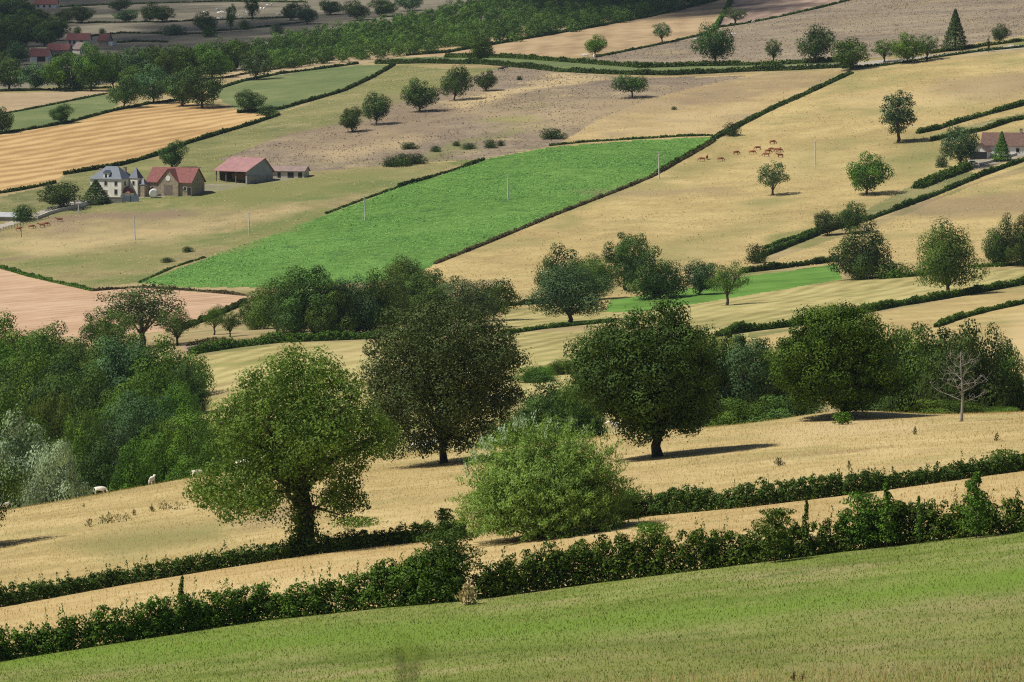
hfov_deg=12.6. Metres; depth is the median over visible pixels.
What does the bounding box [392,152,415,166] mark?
bush
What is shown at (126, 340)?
tree
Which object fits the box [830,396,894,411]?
bush
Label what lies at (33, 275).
hedge
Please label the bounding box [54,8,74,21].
tree
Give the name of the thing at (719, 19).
hedge
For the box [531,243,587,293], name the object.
oak tree
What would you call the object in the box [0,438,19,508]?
tree
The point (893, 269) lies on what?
bush
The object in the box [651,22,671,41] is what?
thin tree
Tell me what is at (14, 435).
willow tree
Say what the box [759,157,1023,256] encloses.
hedge
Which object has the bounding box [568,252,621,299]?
oak tree
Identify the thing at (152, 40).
hedge
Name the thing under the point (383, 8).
tree
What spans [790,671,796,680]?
weed
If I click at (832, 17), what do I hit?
dull grass
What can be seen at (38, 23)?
tree
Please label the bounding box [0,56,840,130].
green field
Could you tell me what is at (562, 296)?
oak tree
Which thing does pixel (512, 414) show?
tree
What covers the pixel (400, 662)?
tall weed
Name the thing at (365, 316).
tree
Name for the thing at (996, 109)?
hedge
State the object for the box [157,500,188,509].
weed
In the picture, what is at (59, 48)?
red barn
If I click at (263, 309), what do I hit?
tree
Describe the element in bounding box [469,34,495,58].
round tree
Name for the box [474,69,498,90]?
oak tree
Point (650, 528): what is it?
shrub
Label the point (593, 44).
round tree
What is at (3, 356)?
tree
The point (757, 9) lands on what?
striped stubble
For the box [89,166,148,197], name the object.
farmhouse
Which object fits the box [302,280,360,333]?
tree
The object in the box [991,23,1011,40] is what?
round tree
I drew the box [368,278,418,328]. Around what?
tree
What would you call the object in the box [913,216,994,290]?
oak tree
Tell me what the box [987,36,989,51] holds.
utility pole
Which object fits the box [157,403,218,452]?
tree
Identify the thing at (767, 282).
green strip
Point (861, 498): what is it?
shrub
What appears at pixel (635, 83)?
oak tree
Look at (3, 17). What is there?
tree
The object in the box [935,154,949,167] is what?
bush
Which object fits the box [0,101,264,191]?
stubble field
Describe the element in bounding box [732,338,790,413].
tree
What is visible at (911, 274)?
hedge
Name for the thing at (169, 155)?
dark tree
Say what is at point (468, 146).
bush
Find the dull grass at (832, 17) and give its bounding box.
[225,0,1023,168]
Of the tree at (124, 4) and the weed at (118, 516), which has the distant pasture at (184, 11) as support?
the tree at (124, 4)
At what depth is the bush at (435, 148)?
1810.97 m
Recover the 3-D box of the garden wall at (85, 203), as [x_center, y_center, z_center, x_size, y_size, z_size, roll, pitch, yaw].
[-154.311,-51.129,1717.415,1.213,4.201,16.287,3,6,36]
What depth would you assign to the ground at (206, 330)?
1500.99 m
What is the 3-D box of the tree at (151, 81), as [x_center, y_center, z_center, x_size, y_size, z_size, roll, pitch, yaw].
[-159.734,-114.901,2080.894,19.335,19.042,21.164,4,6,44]
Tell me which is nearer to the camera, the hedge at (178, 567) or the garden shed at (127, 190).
the hedge at (178, 567)
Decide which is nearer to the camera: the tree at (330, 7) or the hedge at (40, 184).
the hedge at (40, 184)
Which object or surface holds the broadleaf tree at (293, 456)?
on the hay field at (183, 529)
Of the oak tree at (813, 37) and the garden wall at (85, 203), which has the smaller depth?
the garden wall at (85, 203)
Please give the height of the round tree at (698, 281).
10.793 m
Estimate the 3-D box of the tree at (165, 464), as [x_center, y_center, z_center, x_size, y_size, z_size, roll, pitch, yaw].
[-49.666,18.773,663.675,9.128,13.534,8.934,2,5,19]
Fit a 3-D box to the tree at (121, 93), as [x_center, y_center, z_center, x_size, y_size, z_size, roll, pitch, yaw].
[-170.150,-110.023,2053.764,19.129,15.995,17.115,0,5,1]
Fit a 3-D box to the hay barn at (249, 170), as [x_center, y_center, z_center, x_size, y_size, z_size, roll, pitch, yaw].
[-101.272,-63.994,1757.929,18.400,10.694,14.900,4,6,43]
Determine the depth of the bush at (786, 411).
613.72 m
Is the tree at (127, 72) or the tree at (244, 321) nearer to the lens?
the tree at (244, 321)
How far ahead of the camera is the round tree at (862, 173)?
1625.08 m
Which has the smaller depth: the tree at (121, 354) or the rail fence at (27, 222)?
the tree at (121, 354)
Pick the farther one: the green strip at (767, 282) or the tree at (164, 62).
the tree at (164, 62)
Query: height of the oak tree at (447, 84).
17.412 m
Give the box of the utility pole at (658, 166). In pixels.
[657,152,659,178]
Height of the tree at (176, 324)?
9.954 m
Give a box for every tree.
[0,0,30,16]
[0,12,18,25]
[0,20,27,43]
[0,34,25,57]
[0,52,22,70]
[0,58,32,88]
[0,106,13,130]
[0,308,45,369]
[0,322,76,383]
[0,333,18,380]
[0,353,56,410]
[0,359,20,415]
[0,375,26,442]
[0,379,56,487]
[0,404,72,509]
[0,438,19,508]
[0,458,34,526]
[1,15,34,34]
[2,40,30,62]
[2,348,79,422]
[7,8,36,22]
[8,20,42,43]
[9,0,32,13]
[14,318,83,371]
[15,3,40,14]
[15,62,51,88]
[18,366,99,444]
[19,13,53,28]
[21,438,95,506]
[24,389,71,447]
[26,8,60,24]
[29,26,56,45]
[37,181,85,207]
[40,49,78,90]
[42,341,119,406]
[43,22,71,40]
[45,16,67,30]
[48,104,74,121]
[48,410,93,473]
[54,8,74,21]
[62,67,88,90]
[63,325,111,375]
[63,406,102,455]
[67,4,96,21]
[68,368,129,426]
[69,41,115,90]
[71,427,121,496]
[72,26,80,32]
[79,179,110,202]
[79,323,156,371]
[80,307,137,342]
[84,395,127,454]
[85,418,130,484]
[89,334,159,396]
[94,50,125,87]
[94,278,186,346]
[96,370,163,431]
[101,389,184,454]
[105,433,162,492]
[106,75,147,105]
[108,0,133,10]
[111,9,139,20]
[117,45,155,74]
[118,64,159,91]
[120,363,198,415]
[121,333,216,394]
[128,410,176,476]
[131,63,173,102]
[136,428,186,482]
[138,1,160,20]
[142,43,178,76]
[147,4,175,20]
[152,381,211,429]
[153,418,205,471]
[154,305,200,345]
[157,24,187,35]
[157,139,189,166]
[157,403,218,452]
[160,66,199,105]
[163,42,208,75]
[163,433,224,481]
[165,360,211,414]
[171,63,226,107]
[181,333,409,545]
[192,10,219,30]
[192,419,235,467]
[193,41,229,76]
[200,303,227,334]
[202,24,216,36]
[216,310,241,336]
[218,38,252,70]
[218,423,262,470]
[226,3,236,31]
[233,89,267,112]
[235,285,270,329]
[238,19,251,29]
[238,45,274,79]
[243,0,259,19]
[243,276,292,331]
[266,265,350,333]
[267,275,307,335]
[269,23,284,34]
[280,1,298,19]
[292,3,318,23]
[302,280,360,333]
[319,0,342,14]
[320,274,385,332]
[338,106,362,131]
[340,0,372,18]
[342,267,400,332]
[354,292,535,463]
[359,91,392,124]
[366,0,399,16]
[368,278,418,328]
[379,253,427,291]
[389,267,446,310]
[394,0,423,10]
[400,77,441,111]
[406,281,453,324]
[435,275,502,326]
[440,64,475,99]
[467,419,537,448]
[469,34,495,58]
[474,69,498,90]
[480,275,523,319]
[483,410,527,440]
[511,367,571,441]
[522,258,618,322]
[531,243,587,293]
[533,390,574,417]
[547,384,610,439]
[559,292,723,457]
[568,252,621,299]
[584,34,607,54]
[600,232,649,289]
[609,74,650,97]
[620,245,691,299]
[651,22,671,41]
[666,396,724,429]
[669,325,730,418]
[681,257,721,294]
[689,22,736,60]
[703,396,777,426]
[704,260,752,304]
[705,320,737,421]
[711,329,755,420]
[712,332,778,416]
[722,7,747,23]
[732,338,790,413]
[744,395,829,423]
[755,161,790,194]
[760,299,908,416]
[765,38,782,59]
[778,382,814,413]
[796,23,836,62]
[814,210,842,234]
[826,217,895,279]
[829,36,871,69]
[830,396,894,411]
[834,200,868,233]
[845,151,896,194]
[856,339,905,411]
[869,38,894,61]
[872,319,934,412]
[878,90,917,142]
[882,321,936,369]
[890,32,926,62]
[900,324,958,396]
[902,377,934,412]
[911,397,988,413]
[912,314,1014,413]
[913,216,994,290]
[915,34,941,59]
[916,327,981,371]
[930,349,988,421]
[939,124,980,162]
[940,9,968,49]
[970,322,1023,409]
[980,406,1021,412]
[981,212,1019,265]
[989,345,1023,410]
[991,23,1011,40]
[992,131,1011,160]
[1004,211,1023,266]
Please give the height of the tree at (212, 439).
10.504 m
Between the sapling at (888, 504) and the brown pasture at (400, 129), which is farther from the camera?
the brown pasture at (400, 129)
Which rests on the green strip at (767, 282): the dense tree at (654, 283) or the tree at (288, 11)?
the dense tree at (654, 283)
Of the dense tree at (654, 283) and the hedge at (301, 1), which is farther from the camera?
the hedge at (301, 1)
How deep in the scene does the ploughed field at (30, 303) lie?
1420.85 m
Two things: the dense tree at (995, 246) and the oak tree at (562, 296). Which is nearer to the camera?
the oak tree at (562, 296)
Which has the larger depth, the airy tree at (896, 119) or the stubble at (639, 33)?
the stubble at (639, 33)
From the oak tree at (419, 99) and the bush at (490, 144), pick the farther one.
the oak tree at (419, 99)
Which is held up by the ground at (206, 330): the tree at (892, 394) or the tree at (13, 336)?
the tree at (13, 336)
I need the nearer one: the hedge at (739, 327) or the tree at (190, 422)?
the tree at (190, 422)
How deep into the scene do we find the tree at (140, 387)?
842.31 m
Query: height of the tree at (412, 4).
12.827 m
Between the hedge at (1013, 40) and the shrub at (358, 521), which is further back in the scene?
the hedge at (1013, 40)
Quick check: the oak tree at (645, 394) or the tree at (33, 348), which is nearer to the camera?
the oak tree at (645, 394)
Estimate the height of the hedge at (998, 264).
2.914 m
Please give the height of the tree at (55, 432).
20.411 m
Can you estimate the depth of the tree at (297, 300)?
1071.88 m
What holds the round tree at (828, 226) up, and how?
on the ground at (206, 330)
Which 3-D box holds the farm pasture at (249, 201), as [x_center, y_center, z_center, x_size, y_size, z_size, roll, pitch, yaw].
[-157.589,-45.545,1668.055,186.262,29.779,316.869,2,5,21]
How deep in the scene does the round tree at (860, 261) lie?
1261.71 m
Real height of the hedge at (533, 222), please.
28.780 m
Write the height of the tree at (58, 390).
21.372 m
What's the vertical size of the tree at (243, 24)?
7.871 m
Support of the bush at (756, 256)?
on the slope pasture at (1010, 320)
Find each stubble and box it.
[390,0,726,57]
[720,0,839,24]
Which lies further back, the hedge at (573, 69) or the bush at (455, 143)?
the hedge at (573, 69)
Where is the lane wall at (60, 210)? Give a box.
[37,205,77,218]
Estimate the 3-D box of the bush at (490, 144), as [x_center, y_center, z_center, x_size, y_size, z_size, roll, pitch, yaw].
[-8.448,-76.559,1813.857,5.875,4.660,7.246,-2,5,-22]
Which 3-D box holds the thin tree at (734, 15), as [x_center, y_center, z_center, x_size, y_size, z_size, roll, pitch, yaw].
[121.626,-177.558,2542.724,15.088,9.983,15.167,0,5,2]
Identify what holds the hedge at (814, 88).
on the slope pasture at (1010, 320)
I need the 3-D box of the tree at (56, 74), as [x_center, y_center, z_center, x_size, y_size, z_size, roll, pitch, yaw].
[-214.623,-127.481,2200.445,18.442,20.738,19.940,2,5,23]
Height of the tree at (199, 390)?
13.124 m
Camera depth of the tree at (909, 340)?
659.66 m
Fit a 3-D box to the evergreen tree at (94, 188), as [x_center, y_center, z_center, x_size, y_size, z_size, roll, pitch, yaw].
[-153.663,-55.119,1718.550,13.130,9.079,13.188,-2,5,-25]
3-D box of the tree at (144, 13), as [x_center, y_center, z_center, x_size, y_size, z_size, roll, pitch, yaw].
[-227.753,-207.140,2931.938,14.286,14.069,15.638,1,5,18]
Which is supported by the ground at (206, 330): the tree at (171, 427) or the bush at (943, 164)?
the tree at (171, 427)
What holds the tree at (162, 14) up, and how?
on the distant pasture at (184, 11)
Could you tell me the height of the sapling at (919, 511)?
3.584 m
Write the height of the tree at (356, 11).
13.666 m
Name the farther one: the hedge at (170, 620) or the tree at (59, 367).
the tree at (59, 367)
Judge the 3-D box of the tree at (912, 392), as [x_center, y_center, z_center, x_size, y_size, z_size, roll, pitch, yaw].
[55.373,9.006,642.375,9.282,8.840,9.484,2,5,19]
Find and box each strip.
[0,470,1023,655]
[605,264,841,311]
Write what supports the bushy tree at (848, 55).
on the ground at (206, 330)
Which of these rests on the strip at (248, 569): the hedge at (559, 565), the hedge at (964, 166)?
the hedge at (559, 565)
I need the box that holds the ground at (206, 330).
[0,0,1023,460]
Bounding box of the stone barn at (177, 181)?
[146,167,205,196]
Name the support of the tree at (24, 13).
on the distant pasture at (184, 11)
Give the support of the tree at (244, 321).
on the ground at (206, 330)
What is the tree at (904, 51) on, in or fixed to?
on the ground at (206, 330)
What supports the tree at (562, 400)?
on the valley meadow at (761, 307)
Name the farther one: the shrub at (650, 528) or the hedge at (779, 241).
the hedge at (779, 241)
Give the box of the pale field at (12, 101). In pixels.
[0,53,399,111]
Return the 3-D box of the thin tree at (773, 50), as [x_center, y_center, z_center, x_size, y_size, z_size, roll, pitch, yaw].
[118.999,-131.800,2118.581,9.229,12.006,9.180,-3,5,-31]
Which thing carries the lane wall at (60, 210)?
on the farm pasture at (249, 201)
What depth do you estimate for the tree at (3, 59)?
2351.32 m
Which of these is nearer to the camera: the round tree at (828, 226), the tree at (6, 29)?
the round tree at (828, 226)
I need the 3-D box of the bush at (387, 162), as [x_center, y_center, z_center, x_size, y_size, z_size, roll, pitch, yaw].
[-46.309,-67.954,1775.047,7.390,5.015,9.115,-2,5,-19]
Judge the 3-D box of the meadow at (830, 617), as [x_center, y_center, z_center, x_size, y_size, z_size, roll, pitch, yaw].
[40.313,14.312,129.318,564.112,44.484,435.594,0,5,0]
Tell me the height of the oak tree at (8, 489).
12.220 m
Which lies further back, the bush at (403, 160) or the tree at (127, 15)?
the tree at (127, 15)
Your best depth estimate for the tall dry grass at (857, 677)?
221.49 m
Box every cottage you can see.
[66,31,91,44]
[72,42,89,53]
[97,34,116,45]
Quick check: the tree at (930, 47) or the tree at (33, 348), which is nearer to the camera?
the tree at (33, 348)
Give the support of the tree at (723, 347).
on the ground at (206, 330)
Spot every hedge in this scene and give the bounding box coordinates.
[0,86,111,91]
[0,99,178,133]
[0,180,56,192]
[0,264,93,290]
[0,516,467,606]
[0,544,475,660]
[1,93,107,113]
[23,53,75,57]
[58,0,307,6]
[63,113,280,174]
[64,16,296,22]
[91,31,215,36]
[92,285,245,295]
[115,39,168,42]
[138,256,206,282]
[185,298,247,326]
[187,326,439,353]
[214,21,304,30]
[220,61,358,87]
[223,58,335,77]
[236,62,395,112]
[324,184,401,213]
[373,57,854,75]
[397,157,484,185]
[404,0,718,55]
[433,140,713,263]
[443,52,836,67]
[453,483,1023,598]
[504,318,613,332]
[509,297,545,304]
[548,133,712,145]
[596,32,706,57]
[613,444,1023,520]
[651,137,716,173]
[710,70,853,138]
[713,0,732,29]
[715,276,1023,336]
[718,0,849,27]
[738,255,839,272]
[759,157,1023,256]
[762,227,818,248]
[842,44,1023,68]
[878,269,929,278]
[911,160,973,188]
[915,99,1023,133]
[929,115,1023,140]
[930,38,1023,53]
[933,299,1023,327]
[969,261,1023,267]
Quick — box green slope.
[0,65,1023,222]
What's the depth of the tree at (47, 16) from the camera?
2890.35 m
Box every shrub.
[328,515,387,528]
[413,527,489,596]
[434,508,456,526]
[610,489,641,506]
[632,521,672,534]
[748,507,797,561]
[834,490,888,545]
[979,448,1019,461]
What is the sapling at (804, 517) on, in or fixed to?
on the meadow at (830, 617)
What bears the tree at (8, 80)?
on the ground at (206, 330)
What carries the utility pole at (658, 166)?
on the slope pasture at (1010, 320)
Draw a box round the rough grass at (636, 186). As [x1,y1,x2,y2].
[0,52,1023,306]
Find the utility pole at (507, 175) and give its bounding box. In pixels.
[506,174,508,199]
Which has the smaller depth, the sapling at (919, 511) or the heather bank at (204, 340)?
the sapling at (919, 511)
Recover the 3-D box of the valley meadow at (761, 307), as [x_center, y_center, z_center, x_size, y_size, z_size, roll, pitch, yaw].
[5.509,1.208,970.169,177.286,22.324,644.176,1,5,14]
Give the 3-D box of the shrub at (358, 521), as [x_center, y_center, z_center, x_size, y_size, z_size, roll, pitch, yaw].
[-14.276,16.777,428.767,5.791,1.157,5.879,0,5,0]
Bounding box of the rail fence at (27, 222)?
[0,214,48,229]
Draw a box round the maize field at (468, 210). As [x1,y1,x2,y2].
[137,137,709,287]
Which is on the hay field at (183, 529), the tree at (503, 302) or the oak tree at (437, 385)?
the oak tree at (437, 385)
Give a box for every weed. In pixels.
[82,518,92,526]
[95,515,105,523]
[104,511,114,522]
[110,514,129,521]
[154,499,172,509]
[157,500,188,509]
[374,633,438,681]
[454,580,481,605]
[773,457,783,465]
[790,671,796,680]
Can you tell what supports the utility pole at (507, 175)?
on the maize field at (468, 210)
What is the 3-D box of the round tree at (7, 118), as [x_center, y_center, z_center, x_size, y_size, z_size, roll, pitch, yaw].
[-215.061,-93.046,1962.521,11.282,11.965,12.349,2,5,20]
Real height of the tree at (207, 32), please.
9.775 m
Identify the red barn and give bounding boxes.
[29,48,52,61]
[47,43,72,54]
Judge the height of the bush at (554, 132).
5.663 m
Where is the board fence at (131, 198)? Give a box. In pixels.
[120,195,138,201]
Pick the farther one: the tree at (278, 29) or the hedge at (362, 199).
the tree at (278, 29)
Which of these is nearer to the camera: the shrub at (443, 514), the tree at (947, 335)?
the shrub at (443, 514)
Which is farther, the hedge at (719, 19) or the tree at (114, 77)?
the hedge at (719, 19)
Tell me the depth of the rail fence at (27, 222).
1683.64 m
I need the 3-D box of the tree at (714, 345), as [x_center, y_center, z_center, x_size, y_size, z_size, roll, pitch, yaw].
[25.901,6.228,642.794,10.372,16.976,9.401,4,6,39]
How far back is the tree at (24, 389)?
890.54 m
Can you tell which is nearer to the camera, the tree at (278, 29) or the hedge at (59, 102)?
the hedge at (59, 102)
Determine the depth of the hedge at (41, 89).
2206.51 m
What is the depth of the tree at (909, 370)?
639.84 m
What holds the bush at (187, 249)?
on the farm pasture at (249, 201)
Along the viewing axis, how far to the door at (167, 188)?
1726.86 m
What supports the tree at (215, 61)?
on the ground at (206, 330)
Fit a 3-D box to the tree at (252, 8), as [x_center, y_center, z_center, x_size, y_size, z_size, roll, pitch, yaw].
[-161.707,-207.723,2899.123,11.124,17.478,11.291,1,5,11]
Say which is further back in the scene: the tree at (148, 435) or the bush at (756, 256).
the bush at (756, 256)
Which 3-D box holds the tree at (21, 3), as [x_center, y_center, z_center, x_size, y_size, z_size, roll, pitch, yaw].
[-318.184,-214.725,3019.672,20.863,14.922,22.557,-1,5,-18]
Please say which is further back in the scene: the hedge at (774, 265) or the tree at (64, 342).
the hedge at (774, 265)
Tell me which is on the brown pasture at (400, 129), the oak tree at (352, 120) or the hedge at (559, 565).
the oak tree at (352, 120)
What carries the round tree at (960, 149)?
on the farmyard
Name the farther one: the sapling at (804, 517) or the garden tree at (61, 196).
the garden tree at (61, 196)
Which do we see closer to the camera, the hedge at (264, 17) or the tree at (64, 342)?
the tree at (64, 342)
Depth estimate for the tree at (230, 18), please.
2760.37 m
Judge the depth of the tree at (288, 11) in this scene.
2874.73 m
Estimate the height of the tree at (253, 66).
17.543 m
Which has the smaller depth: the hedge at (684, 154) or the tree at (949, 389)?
the tree at (949, 389)
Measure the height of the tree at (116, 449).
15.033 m
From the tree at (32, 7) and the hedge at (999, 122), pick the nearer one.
the hedge at (999, 122)
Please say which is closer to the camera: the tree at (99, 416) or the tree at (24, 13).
the tree at (99, 416)
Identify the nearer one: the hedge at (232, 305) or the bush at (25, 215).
the hedge at (232, 305)
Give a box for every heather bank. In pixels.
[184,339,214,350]
[185,336,225,345]
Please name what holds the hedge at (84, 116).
on the ground at (206, 330)
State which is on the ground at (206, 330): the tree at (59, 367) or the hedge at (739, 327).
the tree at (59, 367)
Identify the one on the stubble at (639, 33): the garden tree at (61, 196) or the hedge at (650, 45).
the hedge at (650, 45)
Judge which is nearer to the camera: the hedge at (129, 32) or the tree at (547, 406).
the tree at (547, 406)
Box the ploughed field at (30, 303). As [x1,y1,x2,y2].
[0,269,245,336]
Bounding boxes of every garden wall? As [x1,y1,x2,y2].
[79,196,108,206]
[979,153,1016,165]
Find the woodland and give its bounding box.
[85,0,712,83]
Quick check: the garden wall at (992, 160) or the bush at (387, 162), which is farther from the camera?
the bush at (387, 162)
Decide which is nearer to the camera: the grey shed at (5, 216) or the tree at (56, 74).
the grey shed at (5, 216)
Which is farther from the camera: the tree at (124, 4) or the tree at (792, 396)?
the tree at (124, 4)
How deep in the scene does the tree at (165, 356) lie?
920.79 m
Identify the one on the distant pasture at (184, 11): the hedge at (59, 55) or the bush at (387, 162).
the hedge at (59, 55)
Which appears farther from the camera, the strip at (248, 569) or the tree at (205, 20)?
the tree at (205, 20)
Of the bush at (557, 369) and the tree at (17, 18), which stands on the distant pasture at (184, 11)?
the tree at (17, 18)
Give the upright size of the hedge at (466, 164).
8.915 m
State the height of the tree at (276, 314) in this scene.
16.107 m
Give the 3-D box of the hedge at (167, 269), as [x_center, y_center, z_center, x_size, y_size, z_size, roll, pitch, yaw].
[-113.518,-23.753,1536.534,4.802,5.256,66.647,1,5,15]
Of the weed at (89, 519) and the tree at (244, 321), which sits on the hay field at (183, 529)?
the weed at (89, 519)
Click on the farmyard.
(214, 187)
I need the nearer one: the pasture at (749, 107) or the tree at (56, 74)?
the pasture at (749, 107)
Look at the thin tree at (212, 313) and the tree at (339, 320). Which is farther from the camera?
the thin tree at (212, 313)
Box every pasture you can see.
[0,0,622,88]
[0,160,470,287]
[219,66,745,170]
[416,70,848,163]
[425,53,1023,379]
[586,0,1023,63]
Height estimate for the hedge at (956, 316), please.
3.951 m
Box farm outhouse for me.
[970,143,991,159]
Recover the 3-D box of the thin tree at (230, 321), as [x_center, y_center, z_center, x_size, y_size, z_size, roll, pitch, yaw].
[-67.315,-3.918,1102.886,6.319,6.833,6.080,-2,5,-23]
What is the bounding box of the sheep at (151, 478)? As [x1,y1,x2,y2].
[148,474,155,484]
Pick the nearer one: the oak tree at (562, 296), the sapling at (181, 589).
the sapling at (181, 589)
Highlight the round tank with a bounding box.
[149,189,157,197]
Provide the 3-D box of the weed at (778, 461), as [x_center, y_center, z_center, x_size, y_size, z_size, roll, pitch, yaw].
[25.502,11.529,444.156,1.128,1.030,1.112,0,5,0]
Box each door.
[164,185,171,194]
[187,187,190,194]
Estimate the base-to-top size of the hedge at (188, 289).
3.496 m
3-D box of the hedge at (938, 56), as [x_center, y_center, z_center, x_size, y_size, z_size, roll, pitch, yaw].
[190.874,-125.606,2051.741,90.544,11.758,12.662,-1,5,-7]
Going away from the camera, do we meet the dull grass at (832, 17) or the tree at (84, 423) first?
the tree at (84, 423)
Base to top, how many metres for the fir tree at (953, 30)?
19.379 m
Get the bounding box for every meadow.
[0,532,1023,681]
[183,268,1023,457]
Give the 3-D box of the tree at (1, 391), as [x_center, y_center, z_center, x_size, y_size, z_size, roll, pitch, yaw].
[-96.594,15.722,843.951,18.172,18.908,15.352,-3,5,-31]
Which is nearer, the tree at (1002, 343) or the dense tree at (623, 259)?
the tree at (1002, 343)
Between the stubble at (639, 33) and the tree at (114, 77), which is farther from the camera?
the stubble at (639, 33)
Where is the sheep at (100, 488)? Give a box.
[94,486,107,493]
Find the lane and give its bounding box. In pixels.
[0,44,1023,228]
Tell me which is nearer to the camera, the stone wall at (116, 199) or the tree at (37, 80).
the stone wall at (116, 199)
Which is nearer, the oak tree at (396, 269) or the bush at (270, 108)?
the oak tree at (396, 269)
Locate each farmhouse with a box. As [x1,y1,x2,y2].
[34,0,58,8]
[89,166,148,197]
[980,128,1023,155]
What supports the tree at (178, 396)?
on the valley meadow at (761, 307)
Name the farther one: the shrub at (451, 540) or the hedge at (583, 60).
the hedge at (583, 60)
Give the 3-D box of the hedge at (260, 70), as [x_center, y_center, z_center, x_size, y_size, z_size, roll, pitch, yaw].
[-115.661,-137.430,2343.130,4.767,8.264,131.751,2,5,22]
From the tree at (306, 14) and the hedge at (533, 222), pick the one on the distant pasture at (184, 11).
the tree at (306, 14)
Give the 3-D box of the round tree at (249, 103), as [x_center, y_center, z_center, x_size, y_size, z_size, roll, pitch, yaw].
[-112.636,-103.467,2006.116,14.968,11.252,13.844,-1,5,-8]
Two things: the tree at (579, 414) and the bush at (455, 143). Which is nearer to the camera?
the tree at (579, 414)
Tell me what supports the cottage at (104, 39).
on the distant pasture at (184, 11)
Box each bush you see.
[10,204,37,221]
[159,257,176,262]
[182,247,193,252]
[255,105,280,115]
[382,156,399,166]
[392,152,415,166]
[400,142,419,149]
[406,152,427,163]
[430,145,440,151]
[445,409,645,542]
[451,141,460,145]
[459,142,476,149]
[483,139,498,147]
[497,140,505,145]
[509,364,560,382]
[539,127,571,139]
[543,359,577,374]
[722,122,741,136]
[744,243,768,263]
[831,411,854,423]
[869,261,914,278]
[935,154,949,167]
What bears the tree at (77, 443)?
on the ground at (206, 330)
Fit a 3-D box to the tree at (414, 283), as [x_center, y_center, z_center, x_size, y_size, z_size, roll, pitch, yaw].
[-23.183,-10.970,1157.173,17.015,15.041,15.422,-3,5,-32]
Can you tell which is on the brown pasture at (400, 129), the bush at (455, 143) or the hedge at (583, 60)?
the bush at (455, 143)
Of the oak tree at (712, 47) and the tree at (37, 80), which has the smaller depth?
the oak tree at (712, 47)
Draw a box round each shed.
[0,212,16,220]
[123,186,134,194]
[271,166,310,177]
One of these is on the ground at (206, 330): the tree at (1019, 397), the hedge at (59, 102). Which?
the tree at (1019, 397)
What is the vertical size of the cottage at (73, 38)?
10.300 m
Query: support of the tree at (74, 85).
on the ground at (206, 330)
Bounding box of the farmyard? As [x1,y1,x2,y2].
[139,155,1023,197]
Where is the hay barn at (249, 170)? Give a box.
[213,157,274,183]
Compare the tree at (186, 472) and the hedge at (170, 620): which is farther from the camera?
the tree at (186, 472)
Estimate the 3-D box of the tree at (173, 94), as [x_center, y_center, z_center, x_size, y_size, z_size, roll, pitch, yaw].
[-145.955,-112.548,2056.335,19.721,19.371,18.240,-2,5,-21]
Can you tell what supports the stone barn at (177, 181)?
on the farmyard
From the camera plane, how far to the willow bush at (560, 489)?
385.62 m
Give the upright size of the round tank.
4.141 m
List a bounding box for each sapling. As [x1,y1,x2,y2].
[176,575,185,628]
[800,499,811,556]
[875,482,897,545]
[914,496,924,543]
[953,471,998,537]
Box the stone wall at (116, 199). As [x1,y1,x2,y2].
[110,197,122,202]
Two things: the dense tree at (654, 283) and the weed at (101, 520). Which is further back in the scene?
the dense tree at (654, 283)
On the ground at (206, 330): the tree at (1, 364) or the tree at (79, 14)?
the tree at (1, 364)
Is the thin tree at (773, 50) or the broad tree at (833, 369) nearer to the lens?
the broad tree at (833, 369)
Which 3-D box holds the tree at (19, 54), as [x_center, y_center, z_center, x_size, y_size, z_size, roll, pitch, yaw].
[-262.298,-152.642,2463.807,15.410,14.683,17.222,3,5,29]
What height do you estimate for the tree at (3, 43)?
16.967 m
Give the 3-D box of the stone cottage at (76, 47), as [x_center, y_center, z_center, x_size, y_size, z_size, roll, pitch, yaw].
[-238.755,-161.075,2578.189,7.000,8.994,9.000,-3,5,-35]
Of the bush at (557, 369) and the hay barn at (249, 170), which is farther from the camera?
the hay barn at (249, 170)
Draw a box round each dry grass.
[525,647,1023,681]
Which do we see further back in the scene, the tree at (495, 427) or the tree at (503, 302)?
the tree at (503, 302)
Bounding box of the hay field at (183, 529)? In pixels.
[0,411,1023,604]
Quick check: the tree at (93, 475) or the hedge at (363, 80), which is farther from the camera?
the hedge at (363, 80)
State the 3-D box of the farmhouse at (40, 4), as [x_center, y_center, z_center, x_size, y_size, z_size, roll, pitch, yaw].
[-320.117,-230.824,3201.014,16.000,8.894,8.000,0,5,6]
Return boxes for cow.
[605,421,626,433]

